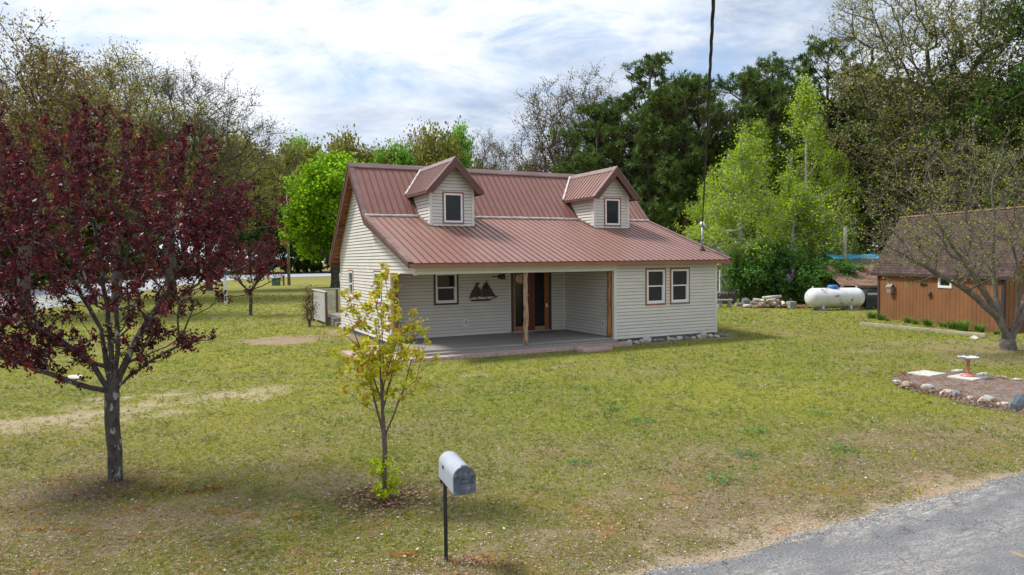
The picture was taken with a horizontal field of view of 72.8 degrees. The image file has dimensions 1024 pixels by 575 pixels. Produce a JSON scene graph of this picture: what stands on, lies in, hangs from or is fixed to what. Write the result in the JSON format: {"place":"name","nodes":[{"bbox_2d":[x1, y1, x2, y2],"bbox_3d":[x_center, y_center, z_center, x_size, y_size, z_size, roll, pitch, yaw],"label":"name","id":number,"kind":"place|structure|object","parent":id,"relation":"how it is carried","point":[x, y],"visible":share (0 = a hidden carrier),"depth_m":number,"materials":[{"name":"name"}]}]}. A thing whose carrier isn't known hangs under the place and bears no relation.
{"place":"outdoors","nodes":[
{"label":"outdoors","id":0,"kind":"place"},
{"bbox_2d":[2,273,339,309],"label":"road","id":1,"kind":"structure","parent":0,"point":[148,285],"depth_m":83.24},
{"bbox_2d":[342,341,631,362],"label":"path","id":2,"kind":"structure","parent":0,"point":[499,353],"depth_m":21.27,"materials":[{"name":"concrete"}]},
{"bbox_2d":[0,262,1023,574],"bbox_3d":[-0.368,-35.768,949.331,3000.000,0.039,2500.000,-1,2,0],"label":"ground","id":3,"kind":"structure","parent":0,"point":[324,282],"depth_m":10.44,"materials":[{"name":"plant"}]},
{"bbox_2d":[0,242,66,288],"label":"bush","id":4,"kind":"object","parent":3,"relation":"on","point":[34,277],"visible":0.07,"depth_m":82.15,"materials":[{"name":"green plant"}]},
{"bbox_2d":[6,153,99,248],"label":"forest tree","id":5,"kind":"object","parent":3,"relation":"on","point":[52,226],"visible":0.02,"depth_m":109.44,"materials":[{"name":"green plant"}]},
{"bbox_2d":[0,1,153,314],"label":"oak tree","id":6,"kind":"object","parent":3,"relation":"on","point":[62,101],"visible":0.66,"depth_m":38.52,"materials":[{"name":"green plant"}]},
{"bbox_2d":[44,242,110,283],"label":"bush","id":7,"kind":"object","parent":3,"relation":"on","point":[88,249],"visible":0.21,"depth_m":103.58,"materials":[{"name":"green plant"}]},
{"bbox_2d":[54,153,152,278],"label":"forest tree","id":8,"kind":"object","parent":3,"relation":"on","point":[89,232],"visible":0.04,"depth_m":128.19,"materials":[{"name":"green plant"}]},
{"bbox_2d":[1,33,228,298],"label":"oak tree","id":9,"kind":"object","parent":3,"relation":"on","point":[116,274],"visible":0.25,"depth_m":54.30,"materials":[{"name":"green plant"}]},
{"bbox_2d":[3,454,246,516],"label":"leaf litter","id":10,"kind":"object","parent":3,"relation":"on","point":[120,482],"visible":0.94,"depth_m":9.11,"materials":[{"name":"plant"}]},
{"bbox_2d":[91,188,162,257],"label":"forest tree","id":11,"kind":"object","parent":3,"relation":"on","point":[159,240],"visible":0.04,"depth_m":150.73,"materials":[{"name":"green plant"}]},
{"bbox_2d":[107,245,157,278],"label":"bush","id":12,"kind":"object","parent":3,"relation":"on","point":[130,255],"visible":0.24,"depth_m":125.43,"materials":[{"name":"green plant"}]},
{"bbox_2d":[0,93,292,482],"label":"plum tree","id":13,"kind":"object","parent":3,"relation":"on","point":[18,175],"visible":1,"depth_m":8.98,"materials":[{"name":"red plant"}]},
{"bbox_2d":[146,248,190,276],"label":"bush","id":14,"kind":"object","parent":3,"relation":"on","point":[159,253],"visible":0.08,"depth_m":144.03,"materials":[{"name":"green plant"}]},
{"bbox_2d":[40,36,310,297],"bbox_3d":[-28.570,-9.423,57.487,22.746,21.168,17.611,-1,2,0],"label":"oak tree","id":15,"kind":"object","parent":3,"relation":"on","point":[200,124],"visible":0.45,"depth_m":56.89,"materials":[{"name":"green plant"}]},
{"bbox_2d":[129,109,286,290],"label":"oak tree","id":16,"kind":"object","parent":3,"relation":"on","point":[255,192],"visible":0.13,"depth_m":71.77,"materials":[{"name":"green plant"}]},
{"bbox_2d":[196,249,244,273],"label":"bush","id":17,"kind":"object","parent":3,"relation":"on","point":[223,265],"visible":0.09,"depth_m":166.82,"materials":[{"name":"green plant"}]},
{"bbox_2d":[200,178,286,271],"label":"forest tree","id":18,"kind":"object","parent":3,"relation":"on","point":[249,238],"visible":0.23,"depth_m":166.56,"materials":[{"name":"green plant"}]},
{"bbox_2d":[204,120,283,272],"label":"forest tree","id":19,"kind":"object","parent":3,"relation":"on","point":[240,142],"visible":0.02,"depth_m":185.73,"materials":[{"name":"green plant"}]},
{"bbox_2d":[215,238,290,315],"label":"plum tree","id":20,"kind":"object","parent":3,"relation":"on","point":[239,264],"visible":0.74,"depth_m":37.52,"materials":[{"name":"red plant"}]},
{"bbox_2d":[233,149,285,255],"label":"forest tree","id":21,"kind":"object","parent":3,"relation":"on","point":[265,177],"visible":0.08,"depth_m":182.32,"materials":[{"name":"green plant"}]},
{"bbox_2d":[22,504,506,564],"bbox_3d":[-2.655,2.600,7.466,5.450,0.040,1.031,0,2,11],"label":"sorrel","id":22,"kind":"object","parent":3,"relation":"on","point":[244,535],"visible":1,"depth_m":7.55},
{"bbox_2d":[43,473,506,566],"bbox_3d":[-3.104,2.567,8.219,7.036,0.054,1.146,0,3,24],"label":"sorrel","id":23,"kind":"object","parent":3,"relation":"on","point":[239,487],"visible":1,"depth_m":8.71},
{"bbox_2d":[283,195,290,284],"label":"utility pole","id":24,"kind":"object","parent":3,"relation":"on","point":[288,270],"visible":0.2,"depth_m":84.83,"materials":[{"name":"brown wood"}]},
{"bbox_2d":[257,191,323,272],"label":"forest tree","id":25,"kind":"object","parent":3,"relation":"on","point":[283,252],"visible":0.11,"depth_m":166.73,"materials":[{"name":"green plant"}]},
{"bbox_2d":[271,129,317,164],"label":"forest tree","id":26,"kind":"object","parent":3,"relation":"on","point":[298,142],"visible":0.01,"depth_m":196.53,"materials":[{"name":"green plant"}]},
{"bbox_2d":[260,135,336,271],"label":"forest tree","id":27,"kind":"object","parent":3,"relation":"on","point":[289,163],"visible":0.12,"depth_m":180.99,"materials":[{"name":"green plant"}]},
{"bbox_2d":[275,252,324,272],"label":"bush","id":28,"kind":"object","parent":3,"relation":"on","point":[312,267],"visible":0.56,"depth_m":170.74,"materials":[{"name":"green plant"}]},
{"bbox_2d":[297,283,319,325],"bbox_3d":[-9.035,0.790,30.927,1.181,2.091,1.118,-1,2,0],"label":"dead shrub","id":29,"kind":"object","parent":3,"relation":"on","point":[307,304],"visible":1,"depth_m":30.92,"materials":[{"name":"brown plant"}]},
{"bbox_2d":[273,143,365,286],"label":"maple tree","id":30,"kind":"object","parent":3,"relation":"on","point":[311,214],"visible":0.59,"depth_m":73.98,"materials":[{"name":"green plant"}]},
{"bbox_2d":[312,288,342,328],"bbox_3d":[-6.600,0.928,32.382,4.250,1.645,5.700,-2,3,-27],"label":"side porch","id":31,"kind":"object","parent":3,"relation":"on","point":[326,317],"visible":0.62,"depth_m":32.58,"materials":[{"name":"grey wood"}]},
{"bbox_2d":[320,123,376,175],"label":"forest tree","id":32,"kind":"object","parent":3,"relation":"on","point":[346,146],"visible":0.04,"depth_m":183.43,"materials":[{"name":"green plant"}]},
{"bbox_2d":[279,480,461,524],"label":"leaf litter","id":33,"kind":"object","parent":3,"relation":"on","point":[376,500],"visible":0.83,"depth_m":8.30,"materials":[{"name":"plant"}]},
{"bbox_2d":[355,138,400,164],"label":"forest tree","id":34,"kind":"object","parent":3,"relation":"on","point":[368,156],"visible":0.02,"depth_m":182.39,"materials":[{"name":"green plant"}]},
{"bbox_2d":[367,454,403,500],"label":"basal shoots","id":35,"kind":"object","parent":3,"relation":"on","point":[391,488],"visible":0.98,"depth_m":8.32,"materials":[{"name":"green plant"}]},
{"bbox_2d":[330,262,440,500],"bbox_3d":[-1.499,1.181,8.384,1.297,2.971,1.037,-1,2,0],"label":"sapling","id":36,"kind":"object","parent":3,"relation":"on","point":[361,362],"visible":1,"depth_m":8.26,"materials":[{"name":"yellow plant"}]},
{"bbox_2d":[368,135,416,164],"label":"forest tree","id":37,"kind":"object","parent":3,"relation":"on","point":[404,159],"visible":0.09,"depth_m":179.90,"materials":[{"name":"green plant"}]},
{"bbox_2d":[399,116,443,163],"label":"forest tree","id":38,"kind":"object","parent":3,"relation":"on","point":[413,138],"visible":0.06,"depth_m":193.43,"materials":[{"name":"green plant"}]},
{"bbox_2d":[398,119,469,165],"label":"forest tree","id":39,"kind":"object","parent":3,"relation":"on","point":[432,154],"visible":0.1,"depth_m":182.13,"materials":[{"name":"green plant"}]},
{"bbox_2d":[439,451,475,561],"bbox_3d":[-0.520,2.210,6.503,0.217,1.258,0.605,-1,2,-20],"label":"mailbox","id":40,"kind":"object","parent":3,"relation":"on","point":[457,475],"visible":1,"depth_m":6.35,"materials":[{"name":"white metal"}]},
{"bbox_2d":[453,464,475,495],"bbox_3d":[-0.424,1.724,6.222,0.208,0.266,0.044,-1,2,-20],"label":"door","id":41,"kind":"structure","parent":40,"relation":"in","point":[464,478],"depth_m":6.21,"materials":[{"name":"metal"}]},
{"bbox_2d":[441,115,483,168],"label":"forest tree","id":42,"kind":"object","parent":3,"relation":"on","point":[461,129],"visible":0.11,"depth_m":193.79,"materials":[{"name":"green plant"}]},
{"bbox_2d":[464,125,518,170],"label":"oak tree","id":43,"kind":"object","parent":3,"relation":"on","point":[490,146],"visible":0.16,"depth_m":78.40,"materials":[{"name":"grey plant"}]},
{"bbox_2d":[0,359,1022,574],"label":"fallen leaves","id":44,"kind":"object","parent":3,"relation":"on","point":[224,569],"visible":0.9,"depth_m":8.77,"materials":[{"name":"plant"}]},
{"bbox_2d":[0,345,1023,574],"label":"thatch","id":45,"kind":"object","parent":3,"relation":"on","point":[454,497],"visible":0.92,"depth_m":8.27,"materials":[{"name":"plant"}]},
{"bbox_2d":[329,156,731,356],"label":"house","id":46,"kind":"structure","parent":3,"relation":"on","point":[599,253],"depth_m":24.63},
{"bbox_2d":[348,270,353,298],"bbox_3d":[-6.282,-0.126,27.169,0.075,1.130,0.770,-2,3,-27],"label":"window","id":47,"kind":"structure","parent":46,"relation":"in","point":[350,272],"depth_m":27.29,"materials":[{"name":"white plastic"}]},
{"bbox_2d":[373,270,381,303],"bbox_3d":[-4.583,-0.021,23.788,0.075,1.120,0.940,-2,3,-27],"label":"window","id":48,"kind":"structure","parent":46,"relation":"in","point":[379,299],"depth_m":23.80,"materials":[{"name":"white plastic"}]},
{"bbox_2d":[433,274,458,305],"bbox_3d":[-2.298,0.025,24.156,0.920,1.170,0.075,-2,3,-27],"label":"window","id":49,"kind":"structure","parent":46,"relation":"in","point":[446,286],"depth_m":24.17,"materials":[{"name":"white plastic"}]},
{"bbox_2d":[469,280,497,301],"bbox_3d":[-1.008,0.108,24.761,1.120,0.750,0.020,-2,3,-27],"label":"wall sculpture","id":50,"kind":"object","parent":46,"relation":"attached to","point":[485,290],"depth_m":24.74,"materials":[{"name":"brown metal"}]},
{"bbox_2d":[535,273,548,329],"bbox_3d":[1.117,0.519,25.845,0.580,2.105,0.134,-2,3,-27],"label":"door","id":51,"kind":"structure","parent":46,"relation":"in","point":[541,279],"depth_m":25.90,"materials":[{"name":"orange wood"}]},
{"bbox_2d":[645,268,665,305],"bbox_3d":[4.992,-0.031,24.179,0.890,1.290,0.075,-2,3,-27],"label":"window","id":52,"kind":"structure","parent":46,"relation":"in","point":[655,278],"depth_m":24.19,"materials":[{"name":"white plastic"}]},
{"bbox_2d":[670,267,689,303],"bbox_3d":[5.948,-0.060,24.659,0.890,1.290,0.075,-2,3,-27],"label":"window","id":53,"kind":"structure","parent":46,"relation":"in","point":[679,277],"depth_m":24.68,"materials":[{"name":"white plastic"}]},
{"bbox_2d":[702,0,714,224],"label":"overhead cable","id":54,"kind":"object","parent":46,"relation":"attached to","point":[711,49],"visible":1,"depth_m":8.97,"materials":[{"name":"black rubber"}]},
{"bbox_2d":[500,57,621,173],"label":"oak tree","id":55,"kind":"object","parent":3,"relation":"on","point":[540,166],"visible":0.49,"depth_m":64.77,"materials":[{"name":"grey plant"}]},
{"bbox_2d":[575,346,612,352],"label":"step slab","id":56,"kind":"structure","parent":3,"relation":"on","point":[593,349],"depth_m":21.70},
{"bbox_2d":[547,101,644,190],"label":"pine tree","id":57,"kind":"object","parent":3,"relation":"on","point":[581,162],"visible":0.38,"depth_m":56.71,"materials":[{"name":"green plant"}]},
{"bbox_2d":[370,386,857,483],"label":"weeds","id":58,"kind":"object","parent":3,"relation":"on","point":[752,454],"visible":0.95,"depth_m":10.31,"materials":[{"name":"plant"}]},
{"bbox_2d":[572,95,661,206],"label":"pine tree","id":59,"kind":"object","parent":3,"relation":"on","point":[612,102],"visible":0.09,"depth_m":58.48,"materials":[{"name":"green plant"}]},
{"bbox_2d":[583,49,714,221],"bbox_3d":[11.179,-8.879,54.675,10.890,19.468,10.461,-1,2,0],"label":"pine tree","id":60,"kind":"object","parent":3,"relation":"on","point":[654,62],"visible":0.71,"depth_m":53.40,"materials":[{"name":"green plant"}]},
{"bbox_2d":[620,103,695,230],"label":"pine tree","id":61,"kind":"object","parent":3,"relation":"on","point":[673,227],"visible":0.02,"depth_m":67.71,"materials":[{"name":"green plant"}]},
{"bbox_2d":[635,70,739,240],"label":"pine tree","id":62,"kind":"object","parent":3,"relation":"on","point":[694,115],"visible":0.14,"depth_m":56.01,"materials":[{"name":"green plant"}]},
{"bbox_2d":[645,91,736,239],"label":"oak tree","id":63,"kind":"object","parent":3,"relation":"on","point":[701,126],"visible":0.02,"depth_m":66.17,"materials":[{"name":"green plant"}]},
{"bbox_2d":[626,72,759,236],"bbox_3d":[13.587,-7.736,53.963,9.147,17.233,8.914,-2,3,-25],"label":"pine tree","id":64,"kind":"object","parent":3,"relation":"on","point":[669,130],"visible":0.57,"depth_m":52.14,"materials":[{"name":"green plant"}]},
{"bbox_2d":[658,217,734,242],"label":"forest tree","id":65,"kind":"object","parent":3,"relation":"on","point":[678,232],"visible":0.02,"depth_m":79.22,"materials":[{"name":"green plant"}]},
{"bbox_2d":[667,166,760,271],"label":"aspen tree","id":66,"kind":"object","parent":3,"relation":"on","point":[698,208],"visible":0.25,"depth_m":47.14,"materials":[{"name":"green plant"}]},
{"bbox_2d":[716,250,727,292],"bbox_3d":[13.585,-0.725,45.554,2.381,3.467,1.832,-1,2,0],"label":"shrub","id":67,"kind":"object","parent":3,"relation":"on","point":[722,281],"visible":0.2,"depth_m":45.38,"materials":[{"name":"green plant"}]},
{"bbox_2d":[717,299,732,307],"bbox_3d":[12.260,0.913,40.075,0.940,0.460,0.360,-1,2,-3],"label":"stone bench","id":68,"kind":"object","parent":3,"relation":"on","point":[720,301],"visible":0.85,"depth_m":39.94,"materials":[{"name":"stone"}]},
{"bbox_2d":[704,243,755,294],"bbox_3d":[15.689,-1.498,54.921,7.800,4.000,4.800,-1,2,-6],"label":"shrub","id":69,"kind":"object","parent":3,"relation":"on","point":[716,248],"visible":0.03,"depth_m":53.02,"materials":[{"name":"green plant"}]},
{"bbox_2d":[680,119,787,301],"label":"aspen tree","id":70,"kind":"object","parent":3,"relation":"on","point":[739,181],"visible":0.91,"depth_m":43.73,"materials":[{"name":"green plant"}]},
{"bbox_2d":[679,64,805,287],"bbox_3d":[17.501,-7.958,52.594,9.879,17.726,9.627,0,2,18],"label":"pine tree","id":71,"kind":"object","parent":3,"relation":"on","point":[747,81],"visible":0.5,"depth_m":51.04,"materials":[{"name":"green plant"}]},
{"bbox_2d":[716,114,799,259],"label":"aspen tree","id":72,"kind":"object","parent":3,"relation":"on","point":[764,143],"visible":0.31,"depth_m":48.35,"materials":[{"name":"green plant"}]},
{"bbox_2d":[740,282,775,303],"bbox_3d":[15.283,0.354,42.942,2.081,1.888,1.743,-2,3,-27],"label":"shrub","id":73,"kind":"object","parent":3,"relation":"on","point":[758,290],"visible":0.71,"depth_m":42.66,"materials":[{"name":"green plant"}]},
{"bbox_2d":[719,235,813,301],"bbox_3d":[16.032,-1.051,43.385,6.100,4.414,4.186,-1,2,0],"label":"lilac shrub","id":74,"kind":"object","parent":3,"relation":"on","point":[778,274],"visible":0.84,"depth_m":42.50,"materials":[{"name":"green plant"}]},
{"bbox_2d":[724,50,843,226],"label":"pine tree","id":75,"kind":"object","parent":3,"relation":"on","point":[777,63],"visible":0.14,"depth_m":54.53,"materials":[{"name":"green plant"}]},
{"bbox_2d":[754,160,842,299],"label":"aspen tree","id":76,"kind":"object","parent":3,"relation":"on","point":[789,176],"visible":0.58,"depth_m":45.66,"materials":[{"name":"green plant"}]},
{"bbox_2d":[755,70,863,262],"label":"aspen tree","id":77,"kind":"object","parent":3,"relation":"on","point":[808,106],"visible":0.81,"depth_m":46.00,"materials":[{"name":"green plant"}]},
{"bbox_2d":[788,255,868,301],"bbox_3d":[19.363,-0.317,42.221,5.102,3.388,3.811,-1,2,0],"label":"lilac shrub","id":78,"kind":"object","parent":3,"relation":"on","point":[817,276],"visible":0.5,"depth_m":41.44,"materials":[{"name":"green plant"}]},
{"bbox_2d":[794,128,874,260],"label":"aspen tree","id":79,"kind":"object","parent":3,"relation":"on","point":[823,168],"visible":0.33,"depth_m":48.00,"materials":[{"name":"green plant"}]},
{"bbox_2d":[804,285,864,310],"bbox_3d":[17.306,0.541,37.260,3.140,1.370,1.062,-1,2,-1],"label":"propane tank","id":80,"kind":"object","parent":3,"relation":"on","point":[829,296],"visible":1,"depth_m":36.84,"materials":[{"name":"white metal"}]},
{"bbox_2d":[774,33,901,218],"bbox_3d":[26.501,-10.069,57.336,10.586,21.318,11.444,1,3,31],"label":"pine tree","id":81,"kind":"object","parent":3,"relation":"on","point":[807,66],"visible":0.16,"depth_m":56.71,"materials":[{"name":"green plant"}]},
{"bbox_2d":[797,147,878,263],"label":"aspen tree","id":82,"kind":"object","parent":3,"relation":"on","point":[849,186],"visible":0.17,"depth_m":49.55,"materials":[{"name":"green plant"}]},
{"bbox_2d":[843,226,846,261],"bbox_3d":[21.087,-1.384,43.989,0.260,4.950,0.247,-1,2,0],"label":"pole","id":83,"kind":"object","parent":3,"relation":"on","point":[845,241],"visible":0.34,"depth_m":43.85,"materials":[{"name":"grey wood"}]},
{"bbox_2d":[818,264,876,289],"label":"shed","id":84,"kind":"structure","parent":3,"relation":"on","point":[866,281],"depth_m":40.70,"materials":[{"name":"beige"}]},
{"bbox_2d":[818,254,879,264],"bbox_3d":[22.934,-0.684,45.216,5.280,3.014,2.400,-1,2,-3],"label":"boat","id":85,"kind":"object","parent":3,"relation":"on","point":[854,259],"visible":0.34,"depth_m":44.30,"materials":[{"name":"plastic"}]},
{"bbox_2d":[795,147,919,250],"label":"forest tree","id":86,"kind":"object","parent":3,"relation":"on","point":[869,228],"visible":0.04,"depth_m":68.66,"materials":[{"name":"green plant"}]},
{"bbox_2d":[859,289,876,309],"bbox_3d":[19.498,0.615,37.678,1.220,1.097,0.670,-1,2,-11],"label":"grill cart","id":87,"kind":"object","parent":3,"relation":"on","point":[870,298],"visible":0.56,"depth_m":37.34,"materials":[{"name":"black metal"}]},
{"bbox_2d":[816,84,921,253],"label":"pine tree","id":88,"kind":"object","parent":3,"relation":"on","point":[875,218],"visible":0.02,"depth_m":65.73,"materials":[{"name":"green plant"}]},
{"bbox_2d":[810,54,949,253],"bbox_3d":[30.251,-9.451,59.277,12.030,19.858,12.524,-2,3,-22],"label":"pine tree","id":89,"kind":"object","parent":3,"relation":"on","point":[863,242],"visible":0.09,"depth_m":58.37,"materials":[{"name":"green plant"}]},
{"bbox_2d":[812,75,978,248],"bbox_3d":[28.320,-7.642,53.269,12.588,16.628,11.644,-2,3,-27],"label":"pine tree","id":90,"kind":"object","parent":3,"relation":"on","point":[862,166],"visible":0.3,"depth_m":51.19,"materials":[{"name":"green plant"}]},
{"bbox_2d":[797,0,1023,215],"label":"oak tree","id":91,"kind":"object","parent":3,"relation":"on","point":[893,61],"visible":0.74,"depth_m":45.72,"materials":[{"name":"green plant"}]},
{"bbox_2d":[860,322,986,336],"bbox_3d":[15.567,1.592,26.643,0.120,0.130,5.200,-2,3,-22],"label":"edging timber","id":92,"kind":"object","parent":3,"relation":"on","point":[925,329],"visible":1,"depth_m":26.28,"materials":[{"name":"wood"}]},
{"bbox_2d":[833,112,1023,350],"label":"apple tree","id":93,"kind":"object","parent":3,"relation":"on","point":[993,309],"visible":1,"depth_m":20.51,"materials":[{"name":"green plant"}]},
{"bbox_2d":[871,206,1023,332],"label":"shed","id":94,"kind":"structure","parent":3,"relation":"on","point":[940,303],"depth_m":28.52,"materials":[{"name":"brown wood"}]},
{"bbox_2d":[938,278,951,287],"bbox_3d":[17.604,-0.205,28.210,0.075,0.450,0.720,-1,2,-9],"label":"window","id":95,"kind":"structure","parent":94,"relation":"in","point":[940,280],"depth_m":28.33,"materials":[{"name":"white plastic"}]},
{"bbox_2d":[872,59,1023,241],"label":"forest tree","id":96,"kind":"object","parent":3,"relation":"on","point":[901,75],"visible":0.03,"depth_m":67.92,"materials":[{"name":"green plant"}]},
{"bbox_2d":[898,371,1023,413],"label":"bed soil","id":97,"kind":"structure","parent":3,"relation":"on","point":[1002,387],"depth_m":14.53,"materials":[{"name":"soil"}]},
{"bbox_2d":[907,370,946,376],"bbox_3d":[9.741,2.023,16.300,0.660,0.050,0.540,-2,3,-29],"label":"paving slab","id":98,"kind":"object","parent":97,"relation":"on","point":[928,373],"depth_m":16.20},
{"bbox_2d":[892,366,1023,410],"bbox_3d":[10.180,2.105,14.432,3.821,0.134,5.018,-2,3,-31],"label":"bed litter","id":99,"kind":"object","parent":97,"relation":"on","point":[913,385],"visible":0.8,"depth_m":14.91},
{"bbox_2d":[947,373,988,380],"bbox_3d":[10.302,2.032,15.700,0.680,0.050,0.560,-2,3,-31],"label":"paving slab","id":100,"kind":"object","parent":97,"relation":"on","point":[958,376],"depth_m":15.55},
{"bbox_2d":[958,354,978,376],"bbox_3d":[10.329,1.756,15.709,0.451,0.500,0.430,-1,2,0],"label":"bird bath","id":101,"kind":"object","parent":100,"relation":"on","point":[968,358],"visible":1,"depth_m":15.68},
{"bbox_2d":[1009,394,1023,408],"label":"rock","id":102,"kind":"object","parent":97,"relation":"on","point":[1017,400],"visible":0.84,"depth_m":12.70,"materials":[{"name":"grey stone"}]},
{"bbox_2d":[904,80,1022,211],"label":"oak tree","id":103,"kind":"object","parent":3,"relation":"on","point":[975,207],"visible":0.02,"depth_m":64.12,"materials":[{"name":"green plant"}]},
{"bbox_2d":[949,319,978,330],"bbox_3d":[17.181,1.421,26.457,1.143,0.453,1.076,-1,2,0],"label":"daylily","id":104,"kind":"object","parent":3,"relation":"on","point":[963,326],"visible":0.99,"depth_m":26.41,"materials":[{"name":"green plant"}]},
{"bbox_2d":[910,0,1023,201],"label":"oak tree","id":105,"kind":"object","parent":3,"relation":"on","point":[1016,94],"visible":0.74,"depth_m":44.15,"materials":[{"name":"green plant"}]},
{"bbox_2d":[972,126,1023,208],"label":"forest tree","id":106,"kind":"object","parent":3,"relation":"on","point":[989,205],"visible":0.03,"depth_m":53.89,"materials":[{"name":"green plant"}]},
{"bbox_2d":[0,0,1023,263],"label":"sky","id":107,"kind":"structure","parent":0,"point":[377,66],"materials":[{"name":"white"}]},
{"bbox_2d":[642,472,1023,574],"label":"road","id":108,"kind":"structure","parent":0,"point":[982,533],"depth_m":6.95,"materials":[{"name":"asphalt"}]},
{"bbox_2d":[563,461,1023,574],"bbox_3d":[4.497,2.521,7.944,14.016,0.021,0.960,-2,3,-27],"label":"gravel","id":109,"kind":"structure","parent":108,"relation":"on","point":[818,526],"depth_m":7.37,"materials":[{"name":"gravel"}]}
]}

